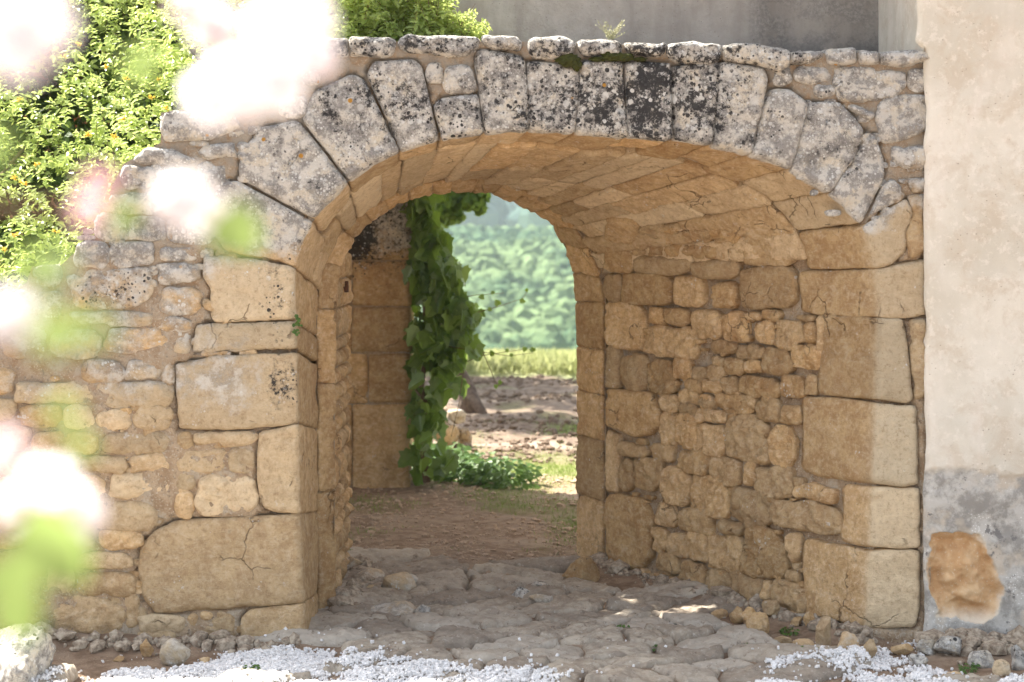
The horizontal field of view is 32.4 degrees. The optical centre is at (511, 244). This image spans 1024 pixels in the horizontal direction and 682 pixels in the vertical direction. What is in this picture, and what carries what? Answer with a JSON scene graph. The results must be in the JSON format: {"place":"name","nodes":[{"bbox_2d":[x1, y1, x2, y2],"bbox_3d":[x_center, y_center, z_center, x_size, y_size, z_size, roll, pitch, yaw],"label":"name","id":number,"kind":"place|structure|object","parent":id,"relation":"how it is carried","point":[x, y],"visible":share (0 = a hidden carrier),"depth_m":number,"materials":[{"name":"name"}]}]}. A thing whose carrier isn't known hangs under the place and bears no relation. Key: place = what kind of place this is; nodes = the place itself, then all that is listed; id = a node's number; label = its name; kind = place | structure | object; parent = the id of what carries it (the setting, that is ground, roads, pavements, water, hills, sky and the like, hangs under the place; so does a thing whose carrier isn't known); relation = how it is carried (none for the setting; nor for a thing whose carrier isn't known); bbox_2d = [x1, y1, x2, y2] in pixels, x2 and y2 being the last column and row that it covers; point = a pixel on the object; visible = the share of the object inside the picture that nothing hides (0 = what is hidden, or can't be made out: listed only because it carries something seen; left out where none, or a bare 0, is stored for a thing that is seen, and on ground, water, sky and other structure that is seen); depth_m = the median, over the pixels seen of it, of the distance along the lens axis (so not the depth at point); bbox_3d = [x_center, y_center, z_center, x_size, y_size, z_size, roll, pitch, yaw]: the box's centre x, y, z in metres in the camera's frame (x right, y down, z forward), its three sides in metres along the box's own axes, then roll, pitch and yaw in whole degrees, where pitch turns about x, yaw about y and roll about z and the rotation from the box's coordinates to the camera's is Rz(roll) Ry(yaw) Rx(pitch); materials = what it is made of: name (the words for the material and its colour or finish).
{"place":"outdoors","nodes":[
{"label":"outdoors","id":0,"kind":"place"},
{"bbox_2d":[426,346,576,375],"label":"meadow grass","id":1,"kind":"structure","parent":0,"point":[554,361],"depth_m":29.81,"materials":[{"name":"yellow plant"}]},
{"bbox_2d":[452,193,552,228],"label":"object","id":2,"kind":"object","parent":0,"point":[500,212],"visible":0.08,"depth_m":622.29,"materials":[{"name":"white"}]},
{"bbox_2d":[32,546,1022,681],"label":"path","id":3,"kind":"structure","parent":0,"point":[460,615],"depth_m":10.12,"materials":[{"name":"grey stone"}]},
{"bbox_2d":[357,567,383,577],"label":"loose stone","id":4,"kind":"object","parent":3,"relation":"on","point":[375,573],"visible":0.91,"depth_m":11.68,"materials":[{"name":"stone"}]},
{"bbox_2d":[414,604,430,612],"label":"loose stone","id":5,"kind":"object","parent":3,"relation":"on","point":[422,608],"visible":0.59,"depth_m":10.65,"materials":[{"name":"stone"}]},
{"bbox_2d":[512,586,529,597],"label":"loose stone","id":6,"kind":"object","parent":3,"relation":"on","point":[520,591],"visible":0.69,"depth_m":11.20,"materials":[{"name":"stone"}]},
{"bbox_2d":[51,368,1023,681],"bbox_3d":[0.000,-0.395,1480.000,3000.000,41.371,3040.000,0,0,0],"label":"ground","id":7,"kind":"structure","parent":0,"point":[89,664],"depth_m":14.21,"materials":[{"name":"brown soil"}]},
{"bbox_2d":[0,626,55,681],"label":"boulder","id":8,"kind":"object","parent":7,"relation":"on","point":[21,661],"visible":0.82,"depth_m":8.92,"materials":[{"name":"stone"}]},
{"bbox_2d":[73,6,161,45],"bbox_3d":[-4.376,-1.978,30.345,8.895,8.630,5.361,0,0,40],"label":"broadleaf tree","id":9,"kind":"object","parent":7,"relation":"on","point":[96,44],"depth_m":29.95,"materials":[{"name":"green plant"}]},
{"bbox_2d":[113,655,124,661],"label":"loose stone","id":10,"kind":"object","parent":7,"relation":"on","point":[119,658],"visible":1,"depth_m":9.61,"materials":[{"name":"stone"}]},
{"bbox_2d":[140,639,153,656],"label":"loose stone","id":11,"kind":"object","parent":7,"relation":"on","point":[146,649],"visible":1,"depth_m":9.68,"materials":[{"name":"stone"}]},
{"bbox_2d":[0,0,338,642],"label":"blossoming shrub","id":12,"kind":"object","parent":7,"relation":"on","point":[53,513],"visible":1,"depth_m":1.15,"materials":[{"name":"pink plant"}]},
{"bbox_2d":[159,638,190,665],"bbox_3d":[-1.831,2.216,9.561,0.174,0.165,0.113,0,0,0],"label":"loose stone","id":13,"kind":"object","parent":7,"relation":"on","point":[174,651],"visible":0.94,"depth_m":9.52,"materials":[{"name":"stone"}]},
{"bbox_2d":[199,657,209,662],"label":"loose stone","id":14,"kind":"object","parent":7,"relation":"on","point":[205,659],"visible":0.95,"depth_m":9.58,"materials":[{"name":"stone"}]},
{"bbox_2d":[0,46,413,488],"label":"stone pillar","id":15,"kind":"structure","parent":7,"relation":"on","point":[382,313],"depth_m":16.14,"materials":[{"name":"stone"}]},
{"bbox_2d":[398,194,535,485],"bbox_3d":[-0.420,0.802,16.035,1.274,2.863,1.027,0,0,0],"label":"grapevine","id":16,"kind":"object","parent":15,"relation":"attached to","point":[435,273],"visible":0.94,"depth_m":15.76,"materials":[{"name":"green plant"}]},
{"bbox_2d":[0,0,492,293],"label":"honeysuckle","id":17,"kind":"object","parent":7,"relation":"on","point":[118,101],"visible":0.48,"depth_m":11.44,"materials":[{"name":"green plant"}]},
{"bbox_2d":[347,556,362,568],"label":"loose stone","id":18,"kind":"object","parent":7,"relation":"on","point":[353,562],"visible":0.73,"depth_m":11.91,"materials":[{"name":"stone"}]},
{"bbox_2d":[229,2,490,413],"bbox_3d":[-1.724,-1.177,23.699,5.559,7.077,3.902,0,0,0],"label":"broadleaf tree","id":19,"kind":"object","parent":7,"relation":"on","point":[453,207],"visible":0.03,"depth_m":23.09,"materials":[{"name":"green plant"}]},
{"bbox_2d":[370,600,415,615],"bbox_3d":[-0.749,2.228,10.763,0.336,0.110,0.306,0,0,0],"label":"loose stone","id":20,"kind":"object","parent":7,"relation":"on","point":[402,607],"visible":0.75,"depth_m":10.70,"materials":[{"name":"stone"}]},
{"bbox_2d":[381,571,416,589],"bbox_3d":[-0.736,2.196,11.416,0.240,0.164,0.213,0,0,0],"label":"loose stone","id":21,"kind":"object","parent":7,"relation":"on","point":[404,580],"visible":0.69,"depth_m":11.34,"materials":[{"name":"stone"}]},
{"bbox_2d":[436,419,459,445],"bbox_3d":[-0.716,2.051,19.358,0.275,0.320,0.205,0,0,12],"label":"loose stone","id":22,"kind":"object","parent":7,"relation":"on","point":[449,439],"visible":0.62,"depth_m":19.29,"materials":[{"name":"stone"}]},
{"bbox_2d":[447,409,465,423],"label":"loose stone","id":23,"kind":"object","parent":22,"relation":"on","point":[460,416],"visible":0.94,"depth_m":19.41,"materials":[{"name":"stone"}]},
{"bbox_2d":[348,418,578,555],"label":"grass","id":24,"kind":"structure","parent":7,"relation":"on","point":[547,471],"depth_m":15.72,"materials":[{"name":"green plant"}]},
{"bbox_2d":[457,427,472,443],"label":"loose stone","id":25,"kind":"object","parent":7,"relation":"on","point":[465,435],"visible":0.8,"depth_m":19.40,"materials":[{"name":"stone"}]},
{"bbox_2d":[0,34,930,643],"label":"stone archway","id":26,"kind":"object","parent":7,"relation":"on","point":[738,228],"visible":0.91,"depth_m":10.01,"materials":[{"name":"stone"}]},
{"bbox_2d":[292,322,299,335],"bbox_3d":[-1.225,0.477,9.972,0.045,0.078,0.023,0,0,10],"label":"fern","id":27,"kind":"object","parent":26,"relation":"attached to","point":[294,331],"visible":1,"depth_m":9.97,"materials":[{"name":"green plant"}]},
{"bbox_2d":[294,314,302,326],"bbox_3d":[-1.211,0.427,9.969,0.050,0.072,0.019,0,0,6],"label":"fern","id":28,"kind":"object","parent":26,"relation":"attached to","point":[297,318],"visible":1,"depth_m":9.97,"materials":[{"name":"green plant"}]},
{"bbox_2d":[595,19,624,39],"bbox_3d":[0.565,-1.236,10.082,0.173,0.129,0.118,0,0,0],"label":"stonecrop tuft","id":29,"kind":"object","parent":26,"relation":"on","point":[609,35],"visible":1,"depth_m":10.08,"materials":[{"name":"plant"}]},
{"bbox_2d":[411,442,542,490],"bbox_3d":[-0.584,2.078,16.774,1.098,0.373,2.232,0,0,-27],"label":"nettle bed","id":30,"kind":"object","parent":7,"relation":"on","point":[474,469],"visible":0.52,"depth_m":16.19,"materials":[{"name":"green plant"}]},
{"bbox_2d":[416,223,577,352],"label":"valley woodland","id":31,"kind":"object","parent":7,"relation":"on","point":[509,264],"visible":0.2,"depth_m":305.56,"materials":[{"name":"green plant"}]},
{"bbox_2d":[349,474,650,581],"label":"pebbles","id":32,"kind":"object","parent":7,"relation":"on","point":[445,541],"visible":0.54,"depth_m":14.02,"materials":[{"name":"brown gravel"}]},
{"bbox_2d":[424,374,577,464],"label":"soil clods","id":33,"kind":"object","parent":7,"relation":"on","point":[525,445],"visible":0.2,"depth_m":21.52,"materials":[{"name":"brown soil"}]},
{"bbox_2d":[31,589,1023,681],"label":"white gravel","id":34,"kind":"structure","parent":7,"relation":"on","point":[296,660],"depth_m":9.24,"materials":[{"name":"white gravel"}]},
{"bbox_2d":[243,663,260,669],"bbox_3d":[-1.387,2.246,9.311,0.121,0.059,0.114,0,0,0],"label":"weed","id":35,"kind":"object","parent":34,"relation":"on","point":[254,665],"visible":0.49,"depth_m":9.30,"materials":[{"name":"green plant"}]},
{"bbox_2d":[863,639,876,657],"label":"loose stone","id":36,"kind":"object","parent":34,"relation":"on","point":[869,645],"visible":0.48,"depth_m":9.61,"materials":[{"name":"stone"}]},
{"bbox_2d":[907,653,927,666],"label":"loose stone","id":37,"kind":"object","parent":34,"relation":"on","point":[916,659],"visible":0.99,"depth_m":9.43,"materials":[{"name":"stone"}]},
{"bbox_2d":[38,552,1023,664],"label":"footing rubble","id":38,"kind":"object","parent":7,"relation":"on","point":[994,643],"visible":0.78,"depth_m":9.89,"materials":[{"name":"stone"}]},
{"bbox_2d":[761,599,779,615],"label":"loose stone","id":39,"kind":"object","parent":38,"relation":"on","point":[770,607],"visible":0.99,"depth_m":10.51,"materials":[{"name":"stone"}]},
{"bbox_2d":[803,611,814,625],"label":"loose stone","id":40,"kind":"object","parent":38,"relation":"on","point":[808,616],"visible":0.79,"depth_m":10.29,"materials":[{"name":"stone"}]},
{"bbox_2d":[531,581,547,585],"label":"loose stone","id":41,"kind":"object","parent":7,"relation":"on","point":[538,583],"visible":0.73,"depth_m":11.44,"materials":[{"name":"stone"}]},
{"bbox_2d":[528,594,553,602],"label":"loose stone","id":42,"kind":"object","parent":7,"relation":"on","point":[540,598],"visible":0.85,"depth_m":10.95,"materials":[{"name":"stone"}]},
{"bbox_2d":[562,555,599,581],"bbox_3d":[0.459,2.170,11.716,0.256,0.206,0.168,0,0,0],"label":"loose stone","id":43,"kind":"object","parent":7,"relation":"on","point":[584,567],"visible":0.8,"depth_m":11.68,"materials":[{"name":"stone"}]},
{"bbox_2d":[711,608,727,618],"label":"loose stone","id":44,"kind":"object","parent":7,"relation":"on","point":[721,613],"visible":0.69,"depth_m":10.62,"materials":[{"name":"stone"}]},
{"bbox_2d":[729,606,742,623],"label":"loose stone","id":45,"kind":"object","parent":7,"relation":"on","point":[735,615],"visible":1,"depth_m":10.45,"materials":[{"name":"stone"}]},
{"bbox_2d":[449,0,1023,633],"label":"rendered house","id":46,"kind":"structure","parent":7,"relation":"on","point":[973,482],"depth_m":9.95,"materials":[{"name":"concrete"}]},
{"bbox_2d":[741,606,755,623],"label":"loose stone","id":47,"kind":"object","parent":7,"relation":"on","point":[747,612],"visible":0.59,"depth_m":10.42,"materials":[{"name":"stone"}]},
{"bbox_2d":[746,611,769,632],"bbox_3d":[1.420,2.191,10.165,0.139,0.143,0.115,0,0,0],"label":"loose stone","id":48,"kind":"object","parent":7,"relation":"on","point":[759,620],"visible":0.77,"depth_m":10.14,"materials":[{"name":"stone"}]},
{"bbox_2d":[774,636,791,642],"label":"loose stone","id":49,"kind":"object","parent":7,"relation":"on","point":[783,639],"visible":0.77,"depth_m":9.94,"materials":[{"name":"stone"}]},
{"bbox_2d":[779,626,799,635],"bbox_3d":[1.601,2.246,10.211,0.115,0.058,0.123,0,0,-34],"label":"weed","id":50,"kind":"object","parent":7,"relation":"on","point":[781,630],"visible":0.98,"depth_m":10.21,"materials":[{"name":"green plant"}]},
{"bbox_2d":[790,616,802,625],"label":"loose stone","id":51,"kind":"object","parent":7,"relation":"on","point":[795,621],"visible":1,"depth_m":10.36,"materials":[{"name":"stone"}]},
{"bbox_2d":[792,638,814,644],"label":"loose stone","id":52,"kind":"object","parent":7,"relation":"on","point":[803,641],"visible":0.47,"depth_m":9.79,"materials":[{"name":"stone"}]},
{"bbox_2d":[815,616,830,645],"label":"loose stone","id":53,"kind":"object","parent":7,"relation":"on","point":[822,632],"visible":0.91,"depth_m":9.87,"materials":[{"name":"stone"}]},
{"bbox_2d":[837,631,858,648],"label":"loose stone","id":54,"kind":"object","parent":7,"relation":"on","point":[847,638],"visible":0.46,"depth_m":9.66,"materials":[{"name":"stone"}]},
{"bbox_2d":[891,643,913,654],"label":"loose stone","id":55,"kind":"object","parent":7,"relation":"on","point":[904,649],"visible":1,"depth_m":9.71,"materials":[{"name":"stone"}]},
{"bbox_2d":[916,639,936,655],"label":"loose stone","id":56,"kind":"object","parent":7,"relation":"on","point":[925,646],"visible":0.98,"depth_m":9.65,"materials":[{"name":"stone"}]},
{"bbox_2d":[933,636,961,655],"bbox_3d":[2.385,2.194,9.629,0.159,0.119,0.122,0,0,0],"label":"loose stone","id":57,"kind":"object","parent":7,"relation":"on","point":[948,644],"visible":1,"depth_m":9.58,"materials":[{"name":"stone"}]},
{"bbox_2d":[958,662,980,673],"bbox_3d":[2.417,2.246,9.322,0.125,0.062,0.110,0,0,-34],"label":"weed","id":58,"kind":"object","parent":7,"relation":"on","point":[973,667],"visible":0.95,"depth_m":9.31,"materials":[{"name":"green plant"}]},
{"bbox_2d":[967,650,994,667],"bbox_3d":[2.517,2.219,9.419,0.164,0.096,0.141,0,0,0],"label":"loose stone","id":59,"kind":"object","parent":7,"relation":"on","point":[983,658],"visible":0.77,"depth_m":9.38,"materials":[{"name":"stone"}]},
{"bbox_2d":[992,659,1010,676],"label":"loose stone","id":60,"kind":"object","parent":7,"relation":"on","point":[1000,667],"visible":0.91,"depth_m":9.17,"materials":[{"name":"stone"}]},
{"bbox_2d":[1011,644,1023,669],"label":"loose stone","id":61,"kind":"object","parent":7,"relation":"on","point":[1017,655],"visible":1,"depth_m":9.34,"materials":[{"name":"stone"}]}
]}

